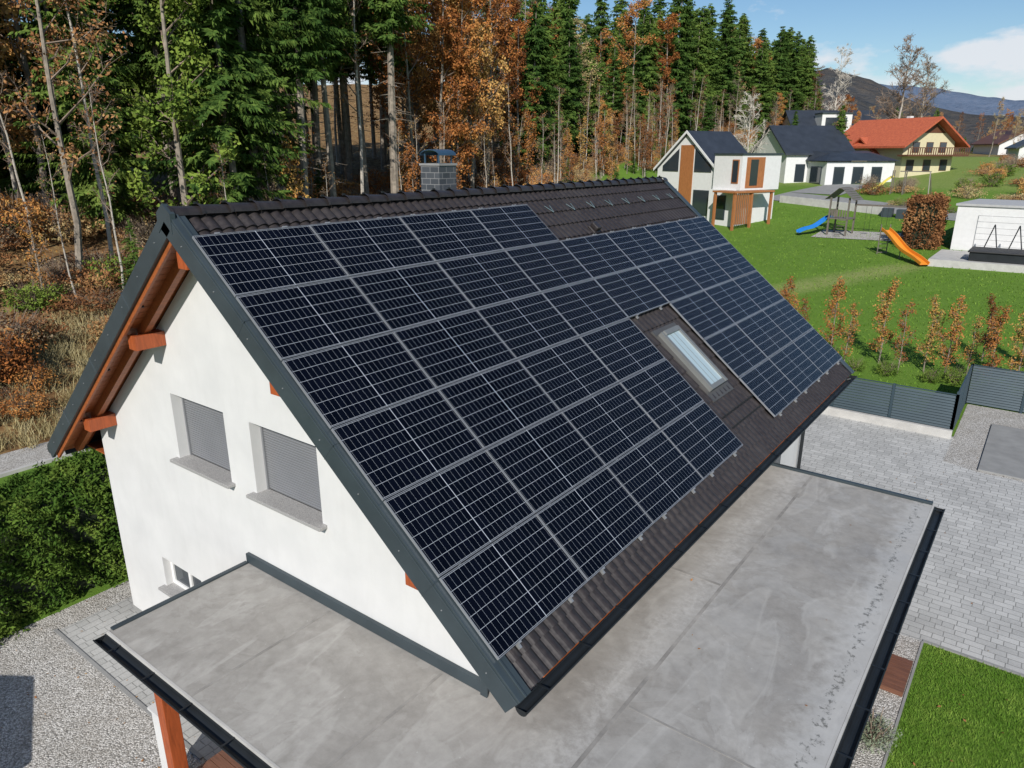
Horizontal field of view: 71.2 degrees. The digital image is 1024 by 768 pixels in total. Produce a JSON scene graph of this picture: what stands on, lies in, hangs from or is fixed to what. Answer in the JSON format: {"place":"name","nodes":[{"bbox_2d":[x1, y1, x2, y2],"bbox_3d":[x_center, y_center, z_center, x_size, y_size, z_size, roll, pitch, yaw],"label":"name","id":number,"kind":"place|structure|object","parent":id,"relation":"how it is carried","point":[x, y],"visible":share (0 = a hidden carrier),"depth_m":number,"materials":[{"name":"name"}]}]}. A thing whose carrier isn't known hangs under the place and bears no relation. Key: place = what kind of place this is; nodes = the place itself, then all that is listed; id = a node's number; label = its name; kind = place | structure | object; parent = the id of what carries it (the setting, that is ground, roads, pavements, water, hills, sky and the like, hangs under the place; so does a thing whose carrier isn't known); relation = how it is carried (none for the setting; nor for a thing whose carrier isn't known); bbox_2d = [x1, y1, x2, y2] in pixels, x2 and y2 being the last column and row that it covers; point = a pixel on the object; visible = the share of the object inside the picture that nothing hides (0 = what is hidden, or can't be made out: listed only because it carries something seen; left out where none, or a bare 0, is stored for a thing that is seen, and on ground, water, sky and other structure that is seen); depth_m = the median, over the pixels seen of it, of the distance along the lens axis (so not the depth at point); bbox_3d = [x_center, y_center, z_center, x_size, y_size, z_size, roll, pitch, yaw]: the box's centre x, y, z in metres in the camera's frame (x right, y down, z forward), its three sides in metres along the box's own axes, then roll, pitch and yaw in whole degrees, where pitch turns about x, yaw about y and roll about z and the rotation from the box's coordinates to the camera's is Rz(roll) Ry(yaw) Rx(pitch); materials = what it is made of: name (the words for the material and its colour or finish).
{"place":"outdoors","nodes":[
{"label":"outdoors","id":0,"kind":"place"},
{"bbox_2d":[0,442,64,472],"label":"forest path","id":1,"kind":"structure","parent":0,"point":[17,458],"depth_m":21.84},
{"bbox_2d":[90,270,189,441],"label":"roof deck","id":2,"kind":"structure","parent":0,"point":[97,435],"depth_m":12.89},
{"bbox_2d":[185,181,850,688],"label":"roof tiles","id":3,"kind":"object","parent":2,"relation":"on","point":[565,627],"visible":0.28,"depth_m":12.44,"materials":[{"name":"tile"}]},
{"bbox_2d":[164,176,667,215],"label":"ridge tiles","id":4,"kind":"object","parent":3,"relation":"on","point":[197,208],"visible":1,"depth_m":11.60,"materials":[{"name":"ceramic"}]},
{"bbox_2d":[156,203,174,234],"bbox_3d":[-4.348,-2.080,8.995,0.320,0.370,0.070,13,22,35],"label":"ridge end plate","id":5,"kind":"object","parent":4,"relation":"attached to","point":[165,214],"visible":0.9,"depth_m":8.93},
{"bbox_2d":[419,149,456,190],"bbox_3d":[-1.442,-3.614,14.230,0.530,2.000,0.530,13,22,35],"label":"chimney","id":6,"kind":"object","parent":3,"relation":"on","point":[438,175],"visible":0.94,"depth_m":13.90,"materials":[{"name":"concrete"}]},
{"bbox_2d":[47,375,856,716],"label":"roof gutters","id":7,"kind":"object","parent":3,"relation":"attached to","point":[579,651],"visible":0.55,"depth_m":9.61,"materials":[{"name":"metal"}]},
{"bbox_2d":[47,222,168,457],"bbox_3d":[-2.251,-2.153,16.673,5.674,4.781,14.298,13,22,35],"label":"verge flashing","id":8,"kind":"object","parent":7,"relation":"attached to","point":[148,259],"visible":0.54,"depth_m":10.69,"materials":[{"name":"metal"}]},
{"bbox_2d":[57,241,188,457],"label":"timber soffit","id":9,"kind":"structure","parent":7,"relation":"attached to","point":[163,284],"depth_m":10.94,"materials":[{"name":"wood"}]},
{"bbox_2d":[83,251,416,589],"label":"purlin beams","id":10,"kind":"structure","parent":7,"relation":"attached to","point":[140,342],"depth_m":10.84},
{"bbox_2d":[162,179,854,712],"bbox_3d":[2.102,-1.145,13.564,5.674,4.781,14.298,13,22,35],"label":"verge flashing","id":11,"kind":"object","parent":3,"relation":"attached to","point":[506,685],"visible":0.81,"depth_m":7.97,"materials":[{"name":"metal"}]},
{"bbox_2d":[214,204,839,648],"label":"panel rails","id":12,"kind":"object","parent":3,"relation":"on","point":[570,600],"visible":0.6,"depth_m":11.06,"materials":[{"name":"metal"}]},
{"bbox_2d":[192,204,841,659],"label":"solar panels","id":13,"kind":"object","parent":12,"relation":"on","point":[470,382],"visible":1,"depth_m":10.19,"materials":[{"name":"black glass"}]},
{"bbox_2d":[588,221,601,233],"bbox_3d":[1.774,-3.343,15.276,0.251,0.243,0.220,13,22,35],"label":"roof vent","id":14,"kind":"object","parent":3,"relation":"on","point":[595,227],"visible":1,"depth_m":15.21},
{"bbox_2d":[545,193,673,211],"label":"snow hooks","id":15,"kind":"object","parent":3,"relation":"on","point":[606,201],"visible":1,"depth_m":16.60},
{"bbox_2d":[651,322,733,402],"bbox_3d":[3.498,-0.453,13.866,1.377,1.159,1.000,13,22,35],"label":"roof skylight","id":16,"kind":"object","parent":3,"relation":"in","point":[692,359],"visible":1,"depth_m":13.73},
{"bbox_2d":[722,395,761,428],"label":"snow guards","id":17,"kind":"object","parent":3,"relation":"on","point":[740,404],"visible":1,"depth_m":13.54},
{"bbox_2d":[59,596,221,759],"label":"paved path","id":18,"kind":"structure","parent":0,"point":[83,634],"depth_m":13.21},
{"bbox_2d":[0,84,1023,767],"bbox_3d":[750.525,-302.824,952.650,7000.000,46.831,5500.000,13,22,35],"label":"ground","id":19,"kind":"structure","parent":0,"point":[944,182],"depth_m":39.30,"materials":[{"name":"plant"}]},
{"bbox_2d":[0,449,89,477],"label":"path kerb","id":20,"kind":"structure","parent":19,"relation":"on","point":[20,469],"depth_m":20.99,"materials":[{"name":"concrete"}]},
{"bbox_2d":[0,295,119,451],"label":"dry grass","id":21,"kind":"structure","parent":19,"relation":"on","point":[55,349],"depth_m":26.00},
{"bbox_2d":[0,447,128,644],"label":"hedge","id":22,"kind":"object","parent":19,"relation":"on","point":[60,539],"visible":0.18,"depth_m":14.64,"materials":[{"name":"green plant"}]},
{"bbox_2d":[0,580,206,767],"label":"gravel yard","id":23,"kind":"structure","parent":19,"relation":"on","point":[62,733],"depth_m":11.94,"materials":[{"name":"gravel"}]},
{"bbox_2d":[1,601,159,767],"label":"fallen leaves","id":24,"kind":"object","parent":23,"relation":"on","point":[89,722],"visible":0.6,"depth_m":12.19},
{"bbox_2d":[147,702,167,767],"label":"pedestal wall","id":25,"kind":"structure","parent":23,"relation":"on","point":[152,708],"depth_m":10.19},
{"bbox_2d":[100,271,477,675],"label":"front gable wall","id":26,"kind":"structure","parent":19,"relation":"on","point":[202,529],"depth_m":10.63,"materials":[{"name":"paint"}]},
{"bbox_2d":[133,605,141,612],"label":"wall plinth","id":27,"kind":"structure","parent":26,"relation":"attached to","point":[136,609],"depth_m":14.44,"materials":[{"name":"concrete"}]},
{"bbox_2d":[158,583,184,596],"bbox_3d":[-5.855,3.873,12.929,1.460,0.049,0.330,13,22,35],"label":"window sill","id":28,"kind":"structure","parent":26,"relation":"attached to","point":[171,589],"depth_m":13.15,"materials":[{"name":"stone"}]},
{"bbox_2d":[170,562,200,589],"bbox_3d":[-5.774,3.525,12.930,1.300,0.620,0.080,13,22,35],"label":"window","id":29,"kind":"structure","parent":26,"relation":"attached to","point":[183,579],"depth_m":13.13,"materials":[{"name":"white plastic"}]},
{"bbox_2d":[170,455,235,488],"bbox_3d":[-4.804,1.357,11.284,1.650,0.049,0.330,13,22,35],"label":"window sill","id":30,"kind":"structure","parent":26,"relation":"attached to","point":[216,474],"depth_m":11.25,"materials":[{"name":"stone"}]},
{"bbox_2d":[181,397,230,470],"bbox_3d":[-4.699,0.762,11.238,1.470,1.120,0.080,13,22,35],"label":"roller shutter","id":31,"kind":"object","parent":26,"relation":"attached to","point":[206,433],"visible":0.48,"depth_m":11.35,"materials":[{"name":"grey metal"}]},
{"bbox_2d":[246,489,326,531],"bbox_3d":[-3.112,1.749,10.076,1.660,0.049,0.330,13,22,35],"label":"window sill","id":32,"kind":"structure","parent":26,"relation":"attached to","point":[299,512],"depth_m":10.04,"materials":[{"name":"stone"}]},
{"bbox_2d":[260,426,321,510],"bbox_3d":[-3.007,1.153,10.030,1.480,1.120,0.080,13,22,35],"label":"roller shutter","id":33,"kind":"object","parent":26,"relation":"attached to","point":[291,467],"visible":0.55,"depth_m":10.11,"materials":[{"name":"grey metal"}]},
{"bbox_2d":[0,64,779,421],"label":"undergrowth","id":34,"kind":"object","parent":19,"relation":"on","point":[28,218],"visible":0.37,"depth_m":33.00,"materials":[{"name":"brown plant"}]},
{"bbox_2d":[0,0,831,284],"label":"forest","id":35,"kind":"object","parent":19,"relation":"on","point":[259,53],"visible":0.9,"depth_m":41.09,"materials":[{"name":"green plant"}]},
{"bbox_2d":[194,436,799,511],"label":"side walls","id":36,"kind":"structure","parent":19,"relation":"on","point":[789,456],"depth_m":18.21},
{"bbox_2d":[87,380,844,677],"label":"eave soffit","id":37,"kind":"structure","parent":36,"relation":"attached to","point":[97,445],"depth_m":12.07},
{"bbox_2d":[53,629,1023,767],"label":"lawn kerb","id":38,"kind":"structure","parent":19,"relation":"on","point":[189,747],"depth_m":12.72,"materials":[{"name":"concrete"}]},
{"bbox_2d":[197,654,912,767],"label":"wooden deck","id":39,"kind":"structure","parent":19,"relation":"on","point":[896,676],"depth_m":12.36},
{"bbox_2d":[154,693,188,767],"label":"timber posts","id":40,"kind":"object","parent":39,"relation":"on","point":[172,734],"visible":0.03,"depth_m":9.92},
{"bbox_2d":[109,465,931,767],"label":"flat roof slab","id":41,"kind":"structure","parent":40,"relation":"on","point":[786,628],"depth_m":8.85,"materials":[{"name":"concrete"}]},
{"bbox_2d":[190,475,813,767],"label":"membrane seams","id":42,"kind":"object","parent":41,"relation":"on","point":[582,757],"visible":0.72,"depth_m":8.60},
{"bbox_2d":[93,504,944,767],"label":"flat roof gutters","id":43,"kind":"object","parent":41,"relation":"attached to","point":[233,744],"visible":1,"depth_m":8.60,"materials":[{"name":"metal"}]},
{"bbox_2d":[110,462,932,697],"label":"roof edge trim","id":44,"kind":"structure","parent":41,"relation":"on","point":[452,669],"depth_m":9.80,"materials":[{"name":"metal"}]},
{"bbox_2d":[653,130,783,230],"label":"modern white house","id":45,"kind":"structure","parent":19,"relation":"on","point":[724,178],"depth_m":67.83,"materials":[{"name":"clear paint"}]},
{"bbox_2d":[734,93,770,152],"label":"pale bare walnut tree","id":46,"kind":"object","parent":19,"relation":"on","point":[747,126],"visible":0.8,"depth_m":81.63,"materials":[{"name":"grey plant"}]},
{"bbox_2d":[751,114,765,147],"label":"spruce tree","id":47,"kind":"object","parent":19,"relation":"on","point":[761,131],"visible":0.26,"depth_m":105.69,"materials":[{"name":"green plant"}]},
{"bbox_2d":[777,276,797,305],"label":"young hornbeam tree","id":48,"kind":"object","parent":19,"relation":"on","point":[786,290],"visible":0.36,"depth_m":32.21,"materials":[{"name":"brown plant"}]},
{"bbox_2d":[789,111,798,124],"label":"spruce tree","id":49,"kind":"object","parent":19,"relation":"on","point":[795,119],"visible":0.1,"depth_m":111.74,"materials":[{"name":"green plant"}]},
{"bbox_2d":[789,292,804,315],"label":"young hornbeam tree","id":50,"kind":"object","parent":19,"relation":"on","point":[795,301],"visible":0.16,"depth_m":31.30,"materials":[{"name":"brown plant"}]},
{"bbox_2d":[798,295,810,320],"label":"young hornbeam tree","id":51,"kind":"object","parent":19,"relation":"on","point":[805,308],"visible":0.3,"depth_m":30.73,"materials":[{"name":"brown plant"}]},
{"bbox_2d":[797,45,820,109],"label":"spruce tree","id":52,"kind":"object","parent":19,"relation":"on","point":[807,83],"visible":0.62,"depth_m":142.99,"materials":[{"name":"green plant"}]},
{"bbox_2d":[809,66,824,109],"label":"autumn tree","id":53,"kind":"object","parent":19,"relation":"on","point":[815,79],"visible":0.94,"depth_m":143.63,"materials":[{"name":"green plant"}]},
{"bbox_2d":[749,125,898,184],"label":"white bungalow house","id":54,"kind":"structure","parent":19,"relation":"on","point":[822,155],"depth_m":92.32,"materials":[{"name":"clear paint"}]},
{"bbox_2d":[779,110,875,131],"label":"dark roof house","id":55,"kind":"structure","parent":19,"relation":"on","point":[819,117],"depth_m":124.16,"materials":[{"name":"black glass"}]},
{"bbox_2d":[779,195,882,214],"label":"garden wall","id":56,"kind":"structure","parent":19,"relation":"on","point":[817,203],"depth_m":72.16,"materials":[{"name":"concrete"}]},
{"bbox_2d":[817,276,848,346],"bbox_3d":[14.250,-2.807,31.738,1.226,4.067,1.108,12,21,32],"label":"young hornbeam tree","id":57,"kind":"object","parent":19,"relation":"on","point":[833,312],"visible":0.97,"depth_m":31.53,"materials":[{"name":"brown plant"}]},
{"bbox_2d":[822,43,859,109],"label":"bare birch tree","id":58,"kind":"object","parent":19,"relation":"on","point":[840,82],"visible":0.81,"depth_m":130.08,"materials":[{"name":"grey plant"}]},
{"bbox_2d":[833,105,851,140],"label":"spruce tree","id":59,"kind":"object","parent":19,"relation":"on","point":[841,127],"visible":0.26,"depth_m":95.52,"materials":[{"name":"green plant"}]},
{"bbox_2d":[837,299,862,360],"bbox_3d":[14.238,-1.956,30.293,0.833,3.351,0.984,15,25,37],"label":"young hornbeam tree","id":60,"kind":"object","parent":19,"relation":"on","point":[851,340],"visible":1,"depth_m":30.14,"materials":[{"name":"brown plant"}]},
{"bbox_2d":[843,94,856,123],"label":"autumn tree","id":61,"kind":"object","parent":19,"relation":"on","point":[849,97],"visible":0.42,"depth_m":123.03,"materials":[{"name":"brown plant"}]},
{"bbox_2d":[796,187,908,236],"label":"playground tower swing","id":62,"kind":"object","parent":19,"relation":"on","point":[839,191],"visible":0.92,"depth_m":59.50,"materials":[{"name":"grey wood"}]},
{"bbox_2d":[850,110,861,126],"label":"autumn tree","id":63,"kind":"object","parent":19,"relation":"on","point":[859,114],"visible":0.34,"depth_m":113.78,"materials":[{"name":"brown plant"}]},
{"bbox_2d":[847,357,866,371],"bbox_3d":[14.495,-0.844,30.170,1.010,0.646,1.054,-7,19,-20],"label":"garden shrub","id":64,"kind":"object","parent":19,"relation":"on","point":[855,368],"visible":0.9,"depth_m":30.05,"materials":[{"name":"green plant"}]},
{"bbox_2d":[811,230,903,240],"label":"play area gravel","id":65,"kind":"structure","parent":19,"relation":"on","point":[854,234],"depth_m":59.58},
{"bbox_2d":[722,206,1023,391],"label":"meadow grass","id":66,"kind":"structure","parent":19,"relation":"on","point":[872,283],"depth_m":45.24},
{"bbox_2d":[850,634,920,767],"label":"gravel strip","id":67,"kind":"object","parent":19,"relation":"on","point":[906,647],"visible":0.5,"depth_m":11.97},
{"bbox_2d":[858,707,903,754],"bbox_3d":[5.644,5.382,11.149,0.826,0.611,0.702,1,18,5],"label":"lavender shrub","id":68,"kind":"object","parent":67,"relation":"on","point":[873,736],"visible":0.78,"depth_m":11.06,"materials":[{"name":"green plant"}]},
{"bbox_2d":[869,278,902,361],"bbox_3d":[15.739,-2.516,30.586,1.284,4.251,1.144,-10,21,-28],"label":"young hornbeam tree","id":69,"kind":"object","parent":19,"relation":"on","point":[884,313],"visible":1,"depth_m":30.35,"materials":[{"name":"brown plant"}]},
{"bbox_2d":[876,360,902,375],"bbox_3d":[15.520,-0.690,29.561,1.136,0.726,1.186,-9,21,-32],"label":"garden shrub","id":70,"kind":"object","parent":19,"relation":"on","point":[884,368],"visible":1,"depth_m":29.44,"materials":[{"name":"green plant"}]},
{"bbox_2d":[881,208,907,218],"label":"planter boxes","id":71,"kind":"object","parent":19,"relation":"on","point":[890,213],"visible":0.41,"depth_m":66.11,"materials":[{"name":"metal"}]},
{"bbox_2d":[865,170,931,194],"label":"swing set","id":72,"kind":"object","parent":19,"relation":"on","point":[890,177],"visible":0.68,"depth_m":78.11,"materials":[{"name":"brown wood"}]},
{"bbox_2d":[869,34,929,119],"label":"bare birch tree","id":73,"kind":"object","parent":19,"relation":"on","point":[904,80],"visible":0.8,"depth_m":103.66,"materials":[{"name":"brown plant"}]},
{"bbox_2d":[876,224,929,264],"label":"orange garden slide","id":74,"kind":"object","parent":19,"relation":"on","point":[898,241],"visible":0.96,"depth_m":50.08,"materials":[{"name":"plastic"}]},
{"bbox_2d":[889,299,920,367],"bbox_3d":[16.023,-1.738,29.352,0.828,3.527,1.014,-2,18,-8],"label":"young hornbeam tree","id":75,"kind":"object","parent":19,"relation":"on","point":[903,331],"visible":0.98,"depth_m":29.36,"materials":[{"name":"brown plant"}]},
{"bbox_2d":[844,116,969,177],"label":"red roof chalet","id":76,"kind":"object","parent":19,"relation":"on","point":[910,143],"visible":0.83,"depth_m":94.26,"materials":[{"name":"clear paint"}]},
{"bbox_2d":[893,49,952,118],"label":"bare beech tree","id":77,"kind":"object","parent":19,"relation":"on","point":[932,94],"visible":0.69,"depth_m":105.39,"materials":[{"name":"twig bark"},{"name":"bark"},{"name":"leaves"}]},
{"bbox_2d":[899,192,951,249],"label":"brown beech hedge","id":78,"kind":"object","parent":19,"relation":"on","point":[924,220],"visible":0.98,"depth_m":52.40,"materials":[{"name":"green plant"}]},
{"bbox_2d":[829,364,1023,431],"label":"slatted fence","id":79,"kind":"object","parent":19,"relation":"on","point":[962,398],"visible":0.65,"depth_m":24.61,"materials":[{"name":"metal"}]},
{"bbox_2d":[829,96,1023,156],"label":"distant trees","id":80,"kind":"object","parent":19,"relation":"on","point":[1012,126],"visible":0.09,"depth_m":130.80,"materials":[{"name":"brown plant"}]},
{"bbox_2d":[918,367,944,383],"bbox_3d":[16.809,-0.348,28.619,1.010,0.646,1.054,3,17,13],"label":"garden shrub","id":81,"kind":"object","parent":19,"relation":"on","point":[930,374],"visible":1,"depth_m":28.56,"materials":[{"name":"green plant"}]},
{"bbox_2d":[915,294,948,370],"bbox_3d":[17.228,-1.836,29.230,1.116,3.697,1.001,-6,19,-17],"label":"young hornbeam tree","id":82,"kind":"object","parent":19,"relation":"on","point":[935,311],"visible":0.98,"depth_m":29.11,"materials":[{"name":"brown plant"}]},
{"bbox_2d":[855,153,1023,212],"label":"garden bushes","id":83,"kind":"object","parent":19,"relation":"on","point":[1009,162],"visible":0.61,"depth_m":79.75,"materials":[{"name":"brown plant"}]},
{"bbox_2d":[932,295,969,377],"bbox_3d":[17.413,-1.617,28.424,1.036,3.881,1.167,-8,19,-22],"label":"young hornbeam tree","id":84,"kind":"object","parent":19,"relation":"on","point":[954,333],"visible":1,"depth_m":28.28,"materials":[{"name":"orange plant"}]},
{"bbox_2d":[937,365,967,386],"bbox_3d":[17.578,-0.379,28.407,1.318,0.807,1.262,12,23,35],"label":"garden shrub","id":85,"kind":"object","parent":19,"relation":"on","point":[954,381],"visible":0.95,"depth_m":28.26,"materials":[{"name":"green plant"}]},
{"bbox_2d":[900,663,1006,764],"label":"fallen leaves","id":86,"kind":"object","parent":19,"relation":"on","point":[953,738],"visible":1,"depth_m":11.64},
{"bbox_2d":[885,642,1023,767],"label":"lawn grass","id":87,"kind":"structure","parent":19,"relation":"on","point":[967,707],"depth_m":11.79,"materials":[{"name":"plant"}]},
{"bbox_2d":[963,313,985,372],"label":"young hornbeam tree","id":88,"kind":"object","parent":19,"relation":"on","point":[976,335],"visible":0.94,"depth_m":28.63,"materials":[{"name":"brown plant"}]},
{"bbox_2d":[927,249,1023,272],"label":"garage terrace","id":89,"kind":"structure","parent":19,"relation":"on","point":[950,258],"depth_m":46.80,"materials":[{"name":"concrete"}]},
{"bbox_2d":[968,246,1023,264],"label":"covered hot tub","id":90,"kind":"object","parent":89,"relation":"on","point":[998,255],"visible":1,"depth_m":46.17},
{"bbox_2d":[984,225,1021,248],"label":"garden easel frame","id":91,"kind":"object","parent":89,"relation":"on","point":[1012,240],"visible":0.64,"depth_m":47.99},
{"bbox_2d":[943,404,1023,481],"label":"gravel bed","id":92,"kind":"object","parent":19,"relation":"on","point":[967,445],"visible":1,"depth_m":23.73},
{"bbox_2d":[977,424,1023,480],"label":"concrete slab","id":93,"kind":"structure","parent":92,"relation":"on","point":[1003,454],"depth_m":21.93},
{"bbox_2d":[950,199,1023,250],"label":"white garage","id":94,"kind":"structure","parent":19,"relation":"on","point":[976,220],"depth_m":50.53,"materials":[{"name":"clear paint"}]},
{"bbox_2d":[979,293,1002,360],"bbox_3d":[20.305,-2.213,30.306,0.898,3.325,1.007,16,24,41],"label":"young hornbeam tree","id":95,"kind":"object","parent":19,"relation":"on","point":[991,301],"visible":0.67,"depth_m":30.10,"materials":[{"name":"brown plant"}]},
{"bbox_2d":[976,305,1014,372],"bbox_3d":[18.468,-1.271,27.641,1.120,3.694,1.009,-17,24,-42],"label":"young hornbeam tree","id":96,"kind":"object","parent":19,"relation":"on","point":[992,343],"visible":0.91,"depth_m":27.38,"materials":[{"name":"brown plant"}]},
{"bbox_2d":[970,129,1023,154],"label":"village house","id":97,"kind":"structure","parent":19,"relation":"on","point":[984,144],"depth_m":132.64,"materials":[{"name":"white paint"}]},
{"bbox_2d":[1004,139,1023,158],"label":"village house","id":98,"kind":"structure","parent":19,"relation":"on","point":[1017,148],"depth_m":109.04,"materials":[{"name":"white paint"}]},
{"bbox_2d":[1005,313,1023,379],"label":"young hornbeam tree","id":99,"kind":"object","parent":19,"relation":"on","point":[1015,348],"visible":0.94,"depth_m":27.47,"materials":[{"name":"brown plant"}]},
{"bbox_2d":[10,0,1023,99],"label":"sky","id":100,"kind":"structure","parent":0,"point":[977,46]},
{"bbox_2d":[791,184,863,194],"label":"access road","id":101,"kind":"structure","parent":0,"point":[826,189],"depth_m":84.69,"materials":[{"name":"asphalt"}]},
{"bbox_2d":[774,192,956,220],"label":"neighbour driveway","id":102,"kind":"structure","parent":0,"point":[842,199],"depth_m":75.80,"materials":[{"name":"concrete"}]},
{"bbox_2d":[796,414,1023,673],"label":"paved driveway","id":103,"kind":"structure","parent":0,"point":[976,556],"depth_m":17.62,"materials":[{"name":"stone"}]},
{"bbox_2d":[822,406,952,438],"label":"retaining wall","id":104,"kind":"structure","parent":103,"relation":"on","point":[895,423],"depth_m":24.15,"materials":[{"name":"concrete"}]},
{"bbox_2d":[813,68,1023,151],"bbox_3d":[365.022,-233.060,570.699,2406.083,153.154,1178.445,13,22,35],"label":"hills","id":105,"kind":"structure","parent":0,"point":[865,92],"depth_m":901.91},
{"bbox_2d":[881,84,1023,116],"bbox_3d":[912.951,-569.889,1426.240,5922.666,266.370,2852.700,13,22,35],"label":"hills","id":106,"kind":"structure","parent":0,"point":[966,103],"depth_m":2232.46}
]}

